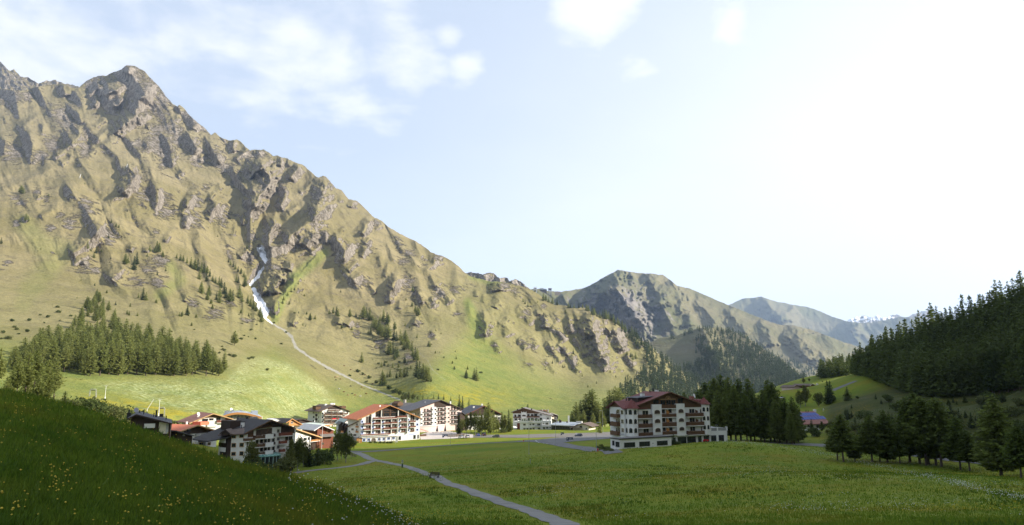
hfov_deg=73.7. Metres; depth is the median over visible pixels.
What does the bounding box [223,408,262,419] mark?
hall
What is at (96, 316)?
larch tree
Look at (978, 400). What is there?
bank bush
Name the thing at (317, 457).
fir tree
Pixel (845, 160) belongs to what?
sky
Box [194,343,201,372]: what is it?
larch tree
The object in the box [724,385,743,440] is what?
larch tree
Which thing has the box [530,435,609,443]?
car park
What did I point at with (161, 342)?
larch tree
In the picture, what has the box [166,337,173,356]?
larch tree
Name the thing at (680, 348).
forested hill
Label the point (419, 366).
mountain pine
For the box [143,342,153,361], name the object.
larch tree
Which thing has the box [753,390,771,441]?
larch tree
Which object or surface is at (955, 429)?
larch tree
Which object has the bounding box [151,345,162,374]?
larch tree
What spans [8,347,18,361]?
larch tree
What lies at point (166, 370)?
larch tree
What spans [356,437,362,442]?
garden shed
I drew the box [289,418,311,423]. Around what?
chalet
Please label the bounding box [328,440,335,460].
fir tree
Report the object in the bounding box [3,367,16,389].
larch tree
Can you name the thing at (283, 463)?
bush
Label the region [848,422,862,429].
bank bush
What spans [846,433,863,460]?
larch tree
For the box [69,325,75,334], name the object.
larch tree
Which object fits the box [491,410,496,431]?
village tree
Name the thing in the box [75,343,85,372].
larch tree
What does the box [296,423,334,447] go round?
house
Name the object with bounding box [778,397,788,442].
larch tree
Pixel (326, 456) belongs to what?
bush
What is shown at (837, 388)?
lane
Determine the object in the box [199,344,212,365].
larch tree
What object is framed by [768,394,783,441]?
larch tree
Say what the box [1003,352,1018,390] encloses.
larch tree
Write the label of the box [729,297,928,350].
distant mountain
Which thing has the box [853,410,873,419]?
bank bush
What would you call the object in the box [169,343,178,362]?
larch tree
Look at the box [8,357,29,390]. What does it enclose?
larch tree
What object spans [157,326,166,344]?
larch tree
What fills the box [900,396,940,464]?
larch tree
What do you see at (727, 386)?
larch tree
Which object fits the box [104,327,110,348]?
larch tree
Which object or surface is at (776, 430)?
larch tree
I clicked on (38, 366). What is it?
larch tree
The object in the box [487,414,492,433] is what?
village tree
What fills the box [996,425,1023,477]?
larch tree
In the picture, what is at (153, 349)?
larch tree
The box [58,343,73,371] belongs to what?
larch tree
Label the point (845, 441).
larch tree
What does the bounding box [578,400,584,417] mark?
larch tree
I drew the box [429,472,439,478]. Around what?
park bench
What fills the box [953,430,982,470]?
larch tree
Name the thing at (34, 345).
larch tree
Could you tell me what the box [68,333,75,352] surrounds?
larch tree
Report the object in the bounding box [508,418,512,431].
village tree
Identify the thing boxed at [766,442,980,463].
road
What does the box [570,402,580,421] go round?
larch tree
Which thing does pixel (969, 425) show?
bank bush
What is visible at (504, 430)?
village tree
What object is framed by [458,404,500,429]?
guest house
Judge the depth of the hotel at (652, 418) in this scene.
222.63 m
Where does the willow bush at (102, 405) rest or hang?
on the ground at (864, 389)
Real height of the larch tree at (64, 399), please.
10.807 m
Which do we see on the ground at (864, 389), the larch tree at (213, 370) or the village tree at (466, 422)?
the village tree at (466, 422)
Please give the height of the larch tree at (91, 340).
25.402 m
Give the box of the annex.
[171,429,193,444]
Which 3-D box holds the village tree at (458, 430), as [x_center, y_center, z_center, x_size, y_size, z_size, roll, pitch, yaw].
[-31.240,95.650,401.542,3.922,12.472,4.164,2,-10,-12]
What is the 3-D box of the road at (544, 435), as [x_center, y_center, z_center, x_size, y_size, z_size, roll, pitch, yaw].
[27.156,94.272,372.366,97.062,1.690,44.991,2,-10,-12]
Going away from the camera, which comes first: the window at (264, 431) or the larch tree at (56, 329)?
the window at (264, 431)
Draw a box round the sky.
[0,0,1023,320]
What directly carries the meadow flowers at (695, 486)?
on the ground at (864, 389)
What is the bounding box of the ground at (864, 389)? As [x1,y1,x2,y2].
[192,306,1023,524]
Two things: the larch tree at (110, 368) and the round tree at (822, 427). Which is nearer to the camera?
the round tree at (822, 427)
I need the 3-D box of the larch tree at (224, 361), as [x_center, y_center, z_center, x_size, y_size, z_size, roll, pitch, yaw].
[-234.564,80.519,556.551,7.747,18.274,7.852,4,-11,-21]
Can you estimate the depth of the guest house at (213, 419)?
290.65 m
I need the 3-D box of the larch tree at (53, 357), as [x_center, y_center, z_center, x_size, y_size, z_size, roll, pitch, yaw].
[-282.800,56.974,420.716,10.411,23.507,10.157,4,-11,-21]
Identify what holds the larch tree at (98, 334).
on the mountain at (186, 185)
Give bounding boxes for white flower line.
[715,440,1023,499]
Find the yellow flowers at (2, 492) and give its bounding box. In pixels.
[0,383,418,524]
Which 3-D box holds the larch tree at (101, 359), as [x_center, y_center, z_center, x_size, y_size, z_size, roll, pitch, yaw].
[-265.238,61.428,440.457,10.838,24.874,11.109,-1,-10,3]
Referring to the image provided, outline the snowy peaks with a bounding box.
[848,310,944,322]
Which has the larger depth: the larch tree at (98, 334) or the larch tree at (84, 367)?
the larch tree at (98, 334)
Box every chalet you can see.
[126,408,171,438]
[193,416,295,468]
[267,418,302,429]
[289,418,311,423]
[302,420,332,426]
[550,413,557,422]
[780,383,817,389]
[798,409,827,429]
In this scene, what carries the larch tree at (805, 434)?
on the ground at (864, 389)
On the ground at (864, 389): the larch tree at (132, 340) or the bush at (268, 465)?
the bush at (268, 465)
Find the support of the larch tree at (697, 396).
on the ground at (864, 389)
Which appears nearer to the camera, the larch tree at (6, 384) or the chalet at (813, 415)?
the larch tree at (6, 384)
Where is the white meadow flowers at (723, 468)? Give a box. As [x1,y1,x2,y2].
[302,443,1021,523]
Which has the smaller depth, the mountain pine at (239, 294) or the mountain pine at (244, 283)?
the mountain pine at (239, 294)
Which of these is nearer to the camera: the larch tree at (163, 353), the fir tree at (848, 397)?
the fir tree at (848, 397)
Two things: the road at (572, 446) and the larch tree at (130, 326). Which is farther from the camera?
the larch tree at (130, 326)
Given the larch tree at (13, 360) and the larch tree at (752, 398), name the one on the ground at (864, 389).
the larch tree at (752, 398)
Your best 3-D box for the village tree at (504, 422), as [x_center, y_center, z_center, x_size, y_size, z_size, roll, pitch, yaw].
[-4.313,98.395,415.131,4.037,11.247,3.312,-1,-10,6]
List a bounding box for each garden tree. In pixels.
[243,440,259,463]
[283,440,294,472]
[287,448,296,470]
[294,438,305,470]
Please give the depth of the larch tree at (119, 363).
454.62 m
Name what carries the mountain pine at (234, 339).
on the mountain at (186, 185)
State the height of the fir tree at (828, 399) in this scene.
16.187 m
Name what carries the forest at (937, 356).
on the ground at (864, 389)
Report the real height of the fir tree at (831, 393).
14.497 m
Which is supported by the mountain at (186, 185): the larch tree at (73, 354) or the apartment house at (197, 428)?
the larch tree at (73, 354)
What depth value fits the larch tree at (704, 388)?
263.09 m
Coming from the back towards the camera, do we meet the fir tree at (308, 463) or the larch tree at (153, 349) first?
the larch tree at (153, 349)
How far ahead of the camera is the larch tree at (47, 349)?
429.41 m
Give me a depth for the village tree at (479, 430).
406.71 m
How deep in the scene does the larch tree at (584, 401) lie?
506.56 m
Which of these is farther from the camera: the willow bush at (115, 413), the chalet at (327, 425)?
the chalet at (327, 425)
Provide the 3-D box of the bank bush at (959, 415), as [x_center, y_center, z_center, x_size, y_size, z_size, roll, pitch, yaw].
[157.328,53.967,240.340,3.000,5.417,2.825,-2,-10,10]
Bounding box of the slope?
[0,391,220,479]
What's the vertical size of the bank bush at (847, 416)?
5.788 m
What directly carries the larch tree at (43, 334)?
on the mountain at (186, 185)
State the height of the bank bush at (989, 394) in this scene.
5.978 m
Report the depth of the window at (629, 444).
203.89 m
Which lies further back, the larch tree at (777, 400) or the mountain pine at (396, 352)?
the mountain pine at (396, 352)
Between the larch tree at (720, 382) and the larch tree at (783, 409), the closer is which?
the larch tree at (783, 409)
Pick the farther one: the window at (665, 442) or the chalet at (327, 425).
the chalet at (327, 425)
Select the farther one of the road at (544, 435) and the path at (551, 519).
the road at (544, 435)
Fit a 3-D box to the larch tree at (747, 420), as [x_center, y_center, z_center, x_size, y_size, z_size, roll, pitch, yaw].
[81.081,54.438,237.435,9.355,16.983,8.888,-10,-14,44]
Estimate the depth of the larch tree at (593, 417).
487.54 m
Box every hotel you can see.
[304,403,350,425]
[335,404,420,441]
[400,399,463,431]
[511,407,552,429]
[606,388,727,448]
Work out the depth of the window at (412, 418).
369.38 m
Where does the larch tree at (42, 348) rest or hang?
on the mountain at (186, 185)
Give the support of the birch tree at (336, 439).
on the ground at (864, 389)
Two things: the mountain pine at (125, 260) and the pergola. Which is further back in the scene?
the mountain pine at (125, 260)
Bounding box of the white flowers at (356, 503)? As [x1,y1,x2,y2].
[289,471,417,524]
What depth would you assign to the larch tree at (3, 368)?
178.34 m
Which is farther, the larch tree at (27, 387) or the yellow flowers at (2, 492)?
the larch tree at (27, 387)
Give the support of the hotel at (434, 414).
on the ground at (864, 389)
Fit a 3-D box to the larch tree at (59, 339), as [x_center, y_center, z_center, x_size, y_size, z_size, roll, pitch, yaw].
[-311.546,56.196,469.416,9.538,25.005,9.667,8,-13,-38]
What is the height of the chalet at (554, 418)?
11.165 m
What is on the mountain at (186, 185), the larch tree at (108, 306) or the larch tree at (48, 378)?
the larch tree at (108, 306)
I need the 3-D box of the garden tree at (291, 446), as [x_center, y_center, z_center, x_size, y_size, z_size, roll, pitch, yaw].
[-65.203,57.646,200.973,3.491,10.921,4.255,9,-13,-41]
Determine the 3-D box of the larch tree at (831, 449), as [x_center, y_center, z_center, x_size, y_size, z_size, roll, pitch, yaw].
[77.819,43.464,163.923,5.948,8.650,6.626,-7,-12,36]
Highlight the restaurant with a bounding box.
[549,419,598,429]
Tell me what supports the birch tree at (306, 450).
on the ground at (864, 389)
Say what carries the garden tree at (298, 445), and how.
on the ground at (864, 389)
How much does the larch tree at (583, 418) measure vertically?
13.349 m
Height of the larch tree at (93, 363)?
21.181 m
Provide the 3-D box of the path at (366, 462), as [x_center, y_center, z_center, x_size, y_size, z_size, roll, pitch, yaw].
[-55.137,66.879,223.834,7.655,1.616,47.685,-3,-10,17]
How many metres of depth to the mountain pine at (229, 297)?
1043.06 m
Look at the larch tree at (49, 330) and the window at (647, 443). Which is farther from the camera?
the larch tree at (49, 330)
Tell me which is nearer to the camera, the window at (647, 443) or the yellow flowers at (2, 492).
the yellow flowers at (2, 492)
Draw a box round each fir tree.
[302,440,316,466]
[314,442,322,465]
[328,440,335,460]
[823,381,833,403]
[826,380,835,400]
[842,387,852,400]
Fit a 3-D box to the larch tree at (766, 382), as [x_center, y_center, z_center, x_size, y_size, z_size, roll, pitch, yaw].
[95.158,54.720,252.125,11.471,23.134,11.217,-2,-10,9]
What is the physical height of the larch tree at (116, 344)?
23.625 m
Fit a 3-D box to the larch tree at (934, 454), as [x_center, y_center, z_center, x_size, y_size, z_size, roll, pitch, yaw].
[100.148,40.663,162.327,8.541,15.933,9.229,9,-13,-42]
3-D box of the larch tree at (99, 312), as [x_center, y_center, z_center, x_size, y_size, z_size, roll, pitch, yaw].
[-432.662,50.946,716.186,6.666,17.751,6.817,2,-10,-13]
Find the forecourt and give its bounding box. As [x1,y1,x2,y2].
[420,431,472,439]
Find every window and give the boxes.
[256,429,261,434]
[261,429,266,434]
[267,428,271,433]
[366,416,370,422]
[376,411,383,416]
[410,414,414,420]
[624,442,634,447]
[639,441,649,446]
[657,440,667,445]
[677,437,686,442]
[687,436,695,442]
[711,435,716,441]
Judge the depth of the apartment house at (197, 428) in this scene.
227.41 m
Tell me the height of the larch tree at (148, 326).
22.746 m
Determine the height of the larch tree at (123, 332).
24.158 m
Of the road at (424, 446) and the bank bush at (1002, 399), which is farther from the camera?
the road at (424, 446)
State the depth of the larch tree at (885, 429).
163.37 m
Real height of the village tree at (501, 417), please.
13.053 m
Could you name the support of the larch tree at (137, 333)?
on the mountain at (186, 185)
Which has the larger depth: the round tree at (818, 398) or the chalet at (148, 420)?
the round tree at (818, 398)
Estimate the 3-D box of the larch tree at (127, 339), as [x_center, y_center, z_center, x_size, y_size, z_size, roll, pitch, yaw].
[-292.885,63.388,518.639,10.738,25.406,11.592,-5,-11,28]
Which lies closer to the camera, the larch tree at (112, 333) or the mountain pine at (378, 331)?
the larch tree at (112, 333)
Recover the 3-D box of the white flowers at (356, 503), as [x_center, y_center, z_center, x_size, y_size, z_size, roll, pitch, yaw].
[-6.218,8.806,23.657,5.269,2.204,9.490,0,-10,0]
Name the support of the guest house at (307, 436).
on the ground at (864, 389)
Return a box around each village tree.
[456,418,460,433]
[458,419,465,432]
[464,413,469,433]
[468,412,472,429]
[470,411,480,430]
[476,411,482,432]
[479,414,484,433]
[483,402,494,430]
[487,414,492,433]
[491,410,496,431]
[499,412,503,429]
[499,428,507,432]
[502,415,507,427]
[506,410,512,431]
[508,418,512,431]
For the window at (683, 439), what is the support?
in the hotel at (652, 418)
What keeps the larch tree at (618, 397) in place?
on the ground at (864, 389)
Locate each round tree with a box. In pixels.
[795,390,803,407]
[802,385,811,405]
[812,392,824,405]
[819,421,824,432]
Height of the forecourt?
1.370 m
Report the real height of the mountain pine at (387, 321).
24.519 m
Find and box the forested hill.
[649,327,792,387]
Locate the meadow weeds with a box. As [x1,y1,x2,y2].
[327,444,1023,524]
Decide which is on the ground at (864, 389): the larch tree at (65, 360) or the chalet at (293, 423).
the chalet at (293, 423)
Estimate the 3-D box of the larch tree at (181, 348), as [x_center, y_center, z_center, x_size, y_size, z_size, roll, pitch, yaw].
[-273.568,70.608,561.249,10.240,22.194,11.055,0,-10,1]
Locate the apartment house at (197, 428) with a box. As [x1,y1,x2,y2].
[171,421,216,446]
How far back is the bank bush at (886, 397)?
312.38 m
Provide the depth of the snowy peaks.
10260.73 m
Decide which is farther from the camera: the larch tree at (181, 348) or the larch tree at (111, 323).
the larch tree at (111, 323)
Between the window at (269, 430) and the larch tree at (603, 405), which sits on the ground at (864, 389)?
the larch tree at (603, 405)
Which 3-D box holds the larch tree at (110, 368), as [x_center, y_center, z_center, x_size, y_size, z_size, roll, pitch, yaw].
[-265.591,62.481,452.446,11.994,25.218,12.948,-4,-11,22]
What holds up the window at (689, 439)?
in the hotel at (652, 418)
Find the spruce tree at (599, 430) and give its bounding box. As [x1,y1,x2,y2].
[597,414,602,432]
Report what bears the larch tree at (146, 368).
on the mountain at (186, 185)
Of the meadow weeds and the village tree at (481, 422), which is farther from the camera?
the village tree at (481, 422)
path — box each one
[293,461,374,472]
[352,452,579,524]
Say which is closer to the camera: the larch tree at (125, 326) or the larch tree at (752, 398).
the larch tree at (752, 398)
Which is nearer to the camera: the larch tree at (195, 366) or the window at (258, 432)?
the window at (258, 432)
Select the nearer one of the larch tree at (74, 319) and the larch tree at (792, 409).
the larch tree at (792, 409)
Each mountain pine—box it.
[122,254,127,263]
[130,256,136,269]
[140,288,145,299]
[191,260,197,269]
[198,281,204,293]
[217,292,222,302]
[225,288,233,301]
[229,331,238,345]
[235,285,241,297]
[242,277,246,286]
[258,306,262,316]
[359,306,366,318]
[367,309,372,319]
[373,318,377,330]
[376,324,381,335]
[379,372,385,382]
[380,325,384,336]
[381,310,385,321]
[384,313,389,324]
[384,324,391,337]
[387,341,392,354]
[392,346,398,357]
[401,329,408,341]
[412,361,417,376]
[414,349,419,360]
[416,361,420,378]
[418,363,424,379]
[421,366,430,380]
[472,368,479,380]
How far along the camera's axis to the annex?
194.88 m
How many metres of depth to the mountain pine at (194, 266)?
1189.35 m
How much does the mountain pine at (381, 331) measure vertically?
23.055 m
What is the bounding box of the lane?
[832,381,855,390]
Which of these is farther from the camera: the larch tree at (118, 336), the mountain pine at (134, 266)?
the mountain pine at (134, 266)
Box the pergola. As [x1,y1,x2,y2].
[366,436,397,442]
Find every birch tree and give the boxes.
[300,440,309,466]
[332,430,343,460]
[337,431,355,462]
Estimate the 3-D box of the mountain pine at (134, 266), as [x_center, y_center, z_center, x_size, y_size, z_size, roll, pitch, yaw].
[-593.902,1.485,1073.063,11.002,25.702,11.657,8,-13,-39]
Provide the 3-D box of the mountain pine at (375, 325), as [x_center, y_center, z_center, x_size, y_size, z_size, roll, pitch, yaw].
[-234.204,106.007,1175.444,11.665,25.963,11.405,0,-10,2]
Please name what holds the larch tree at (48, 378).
on the ground at (864, 389)
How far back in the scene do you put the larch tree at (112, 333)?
503.74 m
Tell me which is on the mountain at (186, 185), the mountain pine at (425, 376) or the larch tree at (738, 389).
the mountain pine at (425, 376)
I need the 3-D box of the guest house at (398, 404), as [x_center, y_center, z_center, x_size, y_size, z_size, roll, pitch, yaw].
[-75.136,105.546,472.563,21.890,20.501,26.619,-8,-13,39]
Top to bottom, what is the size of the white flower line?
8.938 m
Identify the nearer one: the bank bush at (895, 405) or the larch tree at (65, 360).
the bank bush at (895, 405)
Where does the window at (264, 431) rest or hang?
in the apartment chalet at (271, 438)
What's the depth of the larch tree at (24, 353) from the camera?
406.56 m
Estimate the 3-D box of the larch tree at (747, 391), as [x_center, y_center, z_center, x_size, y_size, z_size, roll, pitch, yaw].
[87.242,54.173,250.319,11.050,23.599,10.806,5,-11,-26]
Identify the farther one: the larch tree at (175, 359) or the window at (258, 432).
the larch tree at (175, 359)
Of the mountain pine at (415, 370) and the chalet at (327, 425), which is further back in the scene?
the mountain pine at (415, 370)
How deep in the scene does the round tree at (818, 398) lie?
411.62 m
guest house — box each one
[177,412,233,429]
[293,428,322,449]
[389,400,411,407]
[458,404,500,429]
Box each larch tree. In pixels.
[0,347,10,381]
[2,377,11,388]
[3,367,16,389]
[5,345,22,369]
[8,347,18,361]
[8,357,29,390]
[17,337,29,354]
[19,346,29,368]
[19,379,33,393]
[22,351,37,392]
[26,344,35,364]
[28,335,39,358]
[29,371,47,396]
[30,348,44,386]
[32,360,59,397]
[35,341,48,369]
[37,331,45,347]
[40,327,47,346]
[41,336,51,357]
[43,325,54,342]
[43,336,61,366]
[49,360,66,397]
[52,323,63,338]
[55,325,64,343]
[56,327,64,354]
[58,335,69,355]
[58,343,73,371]
[60,333,70,348]
[61,391,68,402]
[65,342,75,370]
[67,336,84,368]
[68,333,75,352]
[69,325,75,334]
[72,315,77,325]
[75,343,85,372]
[77,327,84,342]
[77,332,87,354]
[78,307,85,321]
[79,321,86,336]
[79,346,91,375]
[85,325,94,341]
[85,333,97,356]
[85,344,98,375]
[91,308,99,321]
[93,301,98,310]
[93,322,101,333]
[93,327,103,345]
[94,337,104,371]
[94,338,110,375]
[97,303,102,317]
[103,338,117,373]
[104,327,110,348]
[105,302,111,309]
[105,331,116,348]
[107,312,116,328]
[112,322,124,338]
[113,339,121,370]
[113,340,127,374]
[114,332,121,344]
[115,323,125,340]
[122,319,128,337]
[123,329,131,351]
[123,340,136,374]
[124,322,136,341]
[125,336,136,351]
[131,340,145,374]
[133,330,144,350]
[135,326,144,348]
[138,347,155,375]
[142,323,153,337]
[142,333,153,354]
[143,327,154,345]
[143,328,147,342]
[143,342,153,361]
[149,345,160,360]
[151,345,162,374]
[153,334,161,357]
[155,331,164,351]
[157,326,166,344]
[160,345,169,369]
[160,347,174,375]
[165,328,171,338]
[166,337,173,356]
[167,343,182,375]
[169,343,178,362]
[178,335,184,358]
[180,343,191,361]
[180,352,193,375]
[189,351,198,374]
[191,341,200,360]
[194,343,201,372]
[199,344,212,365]
[199,344,214,375]
[201,340,210,354]
[210,355,217,374]
[212,351,220,363]
[215,358,223,375]
[221,351,227,370]
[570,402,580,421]
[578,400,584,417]
[579,393,591,421]
[580,410,587,422]
[582,389,601,420]
[589,414,596,423]
[594,403,602,426]
[597,410,607,426]
[599,397,608,426]
[603,387,620,409]
[603,390,614,425]
[609,387,623,412]
[694,389,701,398]
[695,382,708,397]
[702,378,724,423]
[710,390,728,432]
[712,374,729,435]
[719,377,736,439]
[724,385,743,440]
[733,379,743,439]
[733,394,760,440]
[739,378,759,440]
[746,390,758,440]
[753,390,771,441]
[761,380,771,439]
[763,383,781,441]
[766,400,784,442]
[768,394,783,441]
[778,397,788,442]
[782,396,805,443]
[784,411,800,443]
[795,404,807,441]
[824,414,860,461]
[824,425,845,459]
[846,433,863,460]
[854,414,891,461]
[874,410,901,462]
[889,430,909,463]
[892,397,921,462]
[896,392,925,463]
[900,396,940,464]
[908,448,935,464]
[916,397,952,466]
[917,400,946,465]
[939,417,978,469]
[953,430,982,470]
[967,395,1021,475]
[982,345,1000,376]
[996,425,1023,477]
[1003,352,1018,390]
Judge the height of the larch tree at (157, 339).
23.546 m
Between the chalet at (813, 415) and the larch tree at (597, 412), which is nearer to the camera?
the chalet at (813, 415)
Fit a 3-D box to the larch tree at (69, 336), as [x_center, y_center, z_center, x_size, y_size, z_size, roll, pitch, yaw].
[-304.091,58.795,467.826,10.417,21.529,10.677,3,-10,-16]
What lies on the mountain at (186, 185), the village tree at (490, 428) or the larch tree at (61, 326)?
the larch tree at (61, 326)
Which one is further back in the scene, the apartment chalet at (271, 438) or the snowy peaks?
the snowy peaks
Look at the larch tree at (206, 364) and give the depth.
516.27 m
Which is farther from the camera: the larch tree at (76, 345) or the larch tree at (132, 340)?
the larch tree at (132, 340)
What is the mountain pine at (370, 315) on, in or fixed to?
on the mountain at (186, 185)
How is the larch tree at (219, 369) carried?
on the mountain at (186, 185)
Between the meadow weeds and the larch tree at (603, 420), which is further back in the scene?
the larch tree at (603, 420)
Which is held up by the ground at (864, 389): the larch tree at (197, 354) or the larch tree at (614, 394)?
the larch tree at (614, 394)
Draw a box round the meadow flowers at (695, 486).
[336,440,1023,519]
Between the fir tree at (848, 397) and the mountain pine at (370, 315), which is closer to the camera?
the fir tree at (848, 397)
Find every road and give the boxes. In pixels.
[351,440,524,451]
[517,440,622,453]
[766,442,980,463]
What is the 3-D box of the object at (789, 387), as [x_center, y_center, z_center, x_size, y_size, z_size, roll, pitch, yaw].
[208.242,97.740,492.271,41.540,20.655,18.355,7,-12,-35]
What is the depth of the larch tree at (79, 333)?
484.12 m
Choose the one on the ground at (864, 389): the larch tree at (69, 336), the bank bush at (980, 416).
the bank bush at (980, 416)
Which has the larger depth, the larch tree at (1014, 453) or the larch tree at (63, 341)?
the larch tree at (63, 341)
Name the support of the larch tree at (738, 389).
on the ground at (864, 389)
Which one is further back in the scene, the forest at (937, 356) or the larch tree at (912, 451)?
the forest at (937, 356)
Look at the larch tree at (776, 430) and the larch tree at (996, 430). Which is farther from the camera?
the larch tree at (776, 430)
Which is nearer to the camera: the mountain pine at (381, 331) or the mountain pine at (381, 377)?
the mountain pine at (381, 377)
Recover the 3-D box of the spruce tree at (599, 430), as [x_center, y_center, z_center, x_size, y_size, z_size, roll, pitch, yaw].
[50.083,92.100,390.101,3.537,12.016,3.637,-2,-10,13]
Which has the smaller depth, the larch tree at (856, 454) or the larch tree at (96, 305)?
the larch tree at (856, 454)
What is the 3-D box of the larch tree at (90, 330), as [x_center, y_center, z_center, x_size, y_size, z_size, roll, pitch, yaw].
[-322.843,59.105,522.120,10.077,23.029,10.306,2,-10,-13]
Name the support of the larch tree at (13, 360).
on the mountain at (186, 185)
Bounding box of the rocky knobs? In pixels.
[466,272,530,289]
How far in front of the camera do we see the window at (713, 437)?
229.97 m
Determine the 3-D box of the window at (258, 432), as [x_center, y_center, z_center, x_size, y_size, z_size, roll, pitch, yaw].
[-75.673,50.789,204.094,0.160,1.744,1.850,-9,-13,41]
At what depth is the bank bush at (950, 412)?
247.93 m
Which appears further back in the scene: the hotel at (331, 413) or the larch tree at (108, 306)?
the larch tree at (108, 306)
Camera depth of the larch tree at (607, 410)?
513.11 m
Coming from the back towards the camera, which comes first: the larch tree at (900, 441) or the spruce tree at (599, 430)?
the spruce tree at (599, 430)
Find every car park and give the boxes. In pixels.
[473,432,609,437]
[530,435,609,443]
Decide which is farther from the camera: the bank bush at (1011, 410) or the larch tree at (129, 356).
the larch tree at (129, 356)
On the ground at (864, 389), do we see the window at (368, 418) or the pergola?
the pergola
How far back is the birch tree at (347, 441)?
238.00 m
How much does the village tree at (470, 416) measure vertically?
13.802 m
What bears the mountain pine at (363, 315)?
on the mountain at (186, 185)
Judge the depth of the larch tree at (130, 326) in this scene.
577.57 m
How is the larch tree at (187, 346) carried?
on the mountain at (186, 185)
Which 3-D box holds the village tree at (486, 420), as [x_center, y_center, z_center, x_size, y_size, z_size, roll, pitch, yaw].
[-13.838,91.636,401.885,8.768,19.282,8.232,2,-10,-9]
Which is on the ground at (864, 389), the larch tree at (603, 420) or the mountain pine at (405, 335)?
the larch tree at (603, 420)
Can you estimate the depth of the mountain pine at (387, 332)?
1109.23 m
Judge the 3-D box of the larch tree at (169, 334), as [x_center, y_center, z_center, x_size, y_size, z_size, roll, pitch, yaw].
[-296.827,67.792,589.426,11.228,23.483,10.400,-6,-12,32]
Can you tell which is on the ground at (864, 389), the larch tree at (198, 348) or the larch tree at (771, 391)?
the larch tree at (771, 391)
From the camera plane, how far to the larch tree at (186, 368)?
498.67 m
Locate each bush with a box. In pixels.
[66,400,82,406]
[70,396,112,414]
[99,403,128,419]
[243,456,273,470]
[272,457,297,473]
[312,447,334,464]
[806,428,821,436]
[844,408,850,419]
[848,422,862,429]
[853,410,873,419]
[882,394,894,401]
[888,400,901,410]
[947,402,954,416]
[955,408,962,421]
[967,412,975,427]
[974,395,988,404]
[974,408,1005,425]
[979,390,1004,400]
[999,391,1006,402]
[1001,404,1023,416]
[1011,397,1023,405]
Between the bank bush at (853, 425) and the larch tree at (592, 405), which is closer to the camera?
the bank bush at (853, 425)
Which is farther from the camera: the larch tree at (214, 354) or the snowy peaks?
the snowy peaks
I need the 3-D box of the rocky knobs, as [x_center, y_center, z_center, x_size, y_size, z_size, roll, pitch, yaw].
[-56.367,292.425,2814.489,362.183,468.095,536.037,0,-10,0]
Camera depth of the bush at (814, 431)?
253.64 m
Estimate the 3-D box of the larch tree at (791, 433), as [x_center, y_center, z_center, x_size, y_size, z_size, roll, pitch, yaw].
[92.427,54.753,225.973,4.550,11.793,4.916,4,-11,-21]
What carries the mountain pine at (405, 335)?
on the mountain at (186, 185)
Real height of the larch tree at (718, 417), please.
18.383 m
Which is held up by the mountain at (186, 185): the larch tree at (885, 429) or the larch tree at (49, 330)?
the larch tree at (49, 330)
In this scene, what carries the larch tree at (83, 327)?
on the mountain at (186, 185)
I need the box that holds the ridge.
[0,62,78,89]
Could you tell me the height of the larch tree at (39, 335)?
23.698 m
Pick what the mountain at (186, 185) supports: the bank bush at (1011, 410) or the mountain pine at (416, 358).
the mountain pine at (416, 358)
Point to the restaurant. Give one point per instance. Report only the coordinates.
(567, 425)
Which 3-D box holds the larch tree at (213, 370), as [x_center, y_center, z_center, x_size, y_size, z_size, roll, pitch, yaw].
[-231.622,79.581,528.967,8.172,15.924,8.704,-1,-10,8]
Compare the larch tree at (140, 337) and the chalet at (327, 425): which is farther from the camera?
the larch tree at (140, 337)
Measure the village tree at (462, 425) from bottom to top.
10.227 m
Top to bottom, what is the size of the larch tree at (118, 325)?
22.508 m
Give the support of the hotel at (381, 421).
on the ground at (864, 389)
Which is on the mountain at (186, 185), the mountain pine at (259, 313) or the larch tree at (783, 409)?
the mountain pine at (259, 313)
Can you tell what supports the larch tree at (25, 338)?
on the mountain at (186, 185)
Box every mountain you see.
[0,65,700,426]
[531,270,864,376]
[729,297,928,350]
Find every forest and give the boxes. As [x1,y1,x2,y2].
[594,308,815,398]
[816,270,1023,396]
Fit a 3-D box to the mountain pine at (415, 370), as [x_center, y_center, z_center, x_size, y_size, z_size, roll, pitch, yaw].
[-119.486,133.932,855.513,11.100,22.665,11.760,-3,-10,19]
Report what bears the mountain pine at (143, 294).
on the mountain at (186, 185)
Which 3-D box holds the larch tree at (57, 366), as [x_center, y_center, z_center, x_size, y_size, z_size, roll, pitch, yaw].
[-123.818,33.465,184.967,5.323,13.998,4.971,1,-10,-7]
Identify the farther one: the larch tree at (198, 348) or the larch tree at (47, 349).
the larch tree at (198, 348)
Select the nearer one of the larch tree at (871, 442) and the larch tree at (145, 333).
the larch tree at (871, 442)
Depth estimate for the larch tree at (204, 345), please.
565.32 m
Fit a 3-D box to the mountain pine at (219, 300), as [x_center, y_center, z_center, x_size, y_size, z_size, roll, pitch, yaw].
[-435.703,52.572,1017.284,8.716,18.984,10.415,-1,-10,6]
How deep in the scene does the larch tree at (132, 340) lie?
488.75 m
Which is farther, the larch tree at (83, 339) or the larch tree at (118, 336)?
the larch tree at (118, 336)

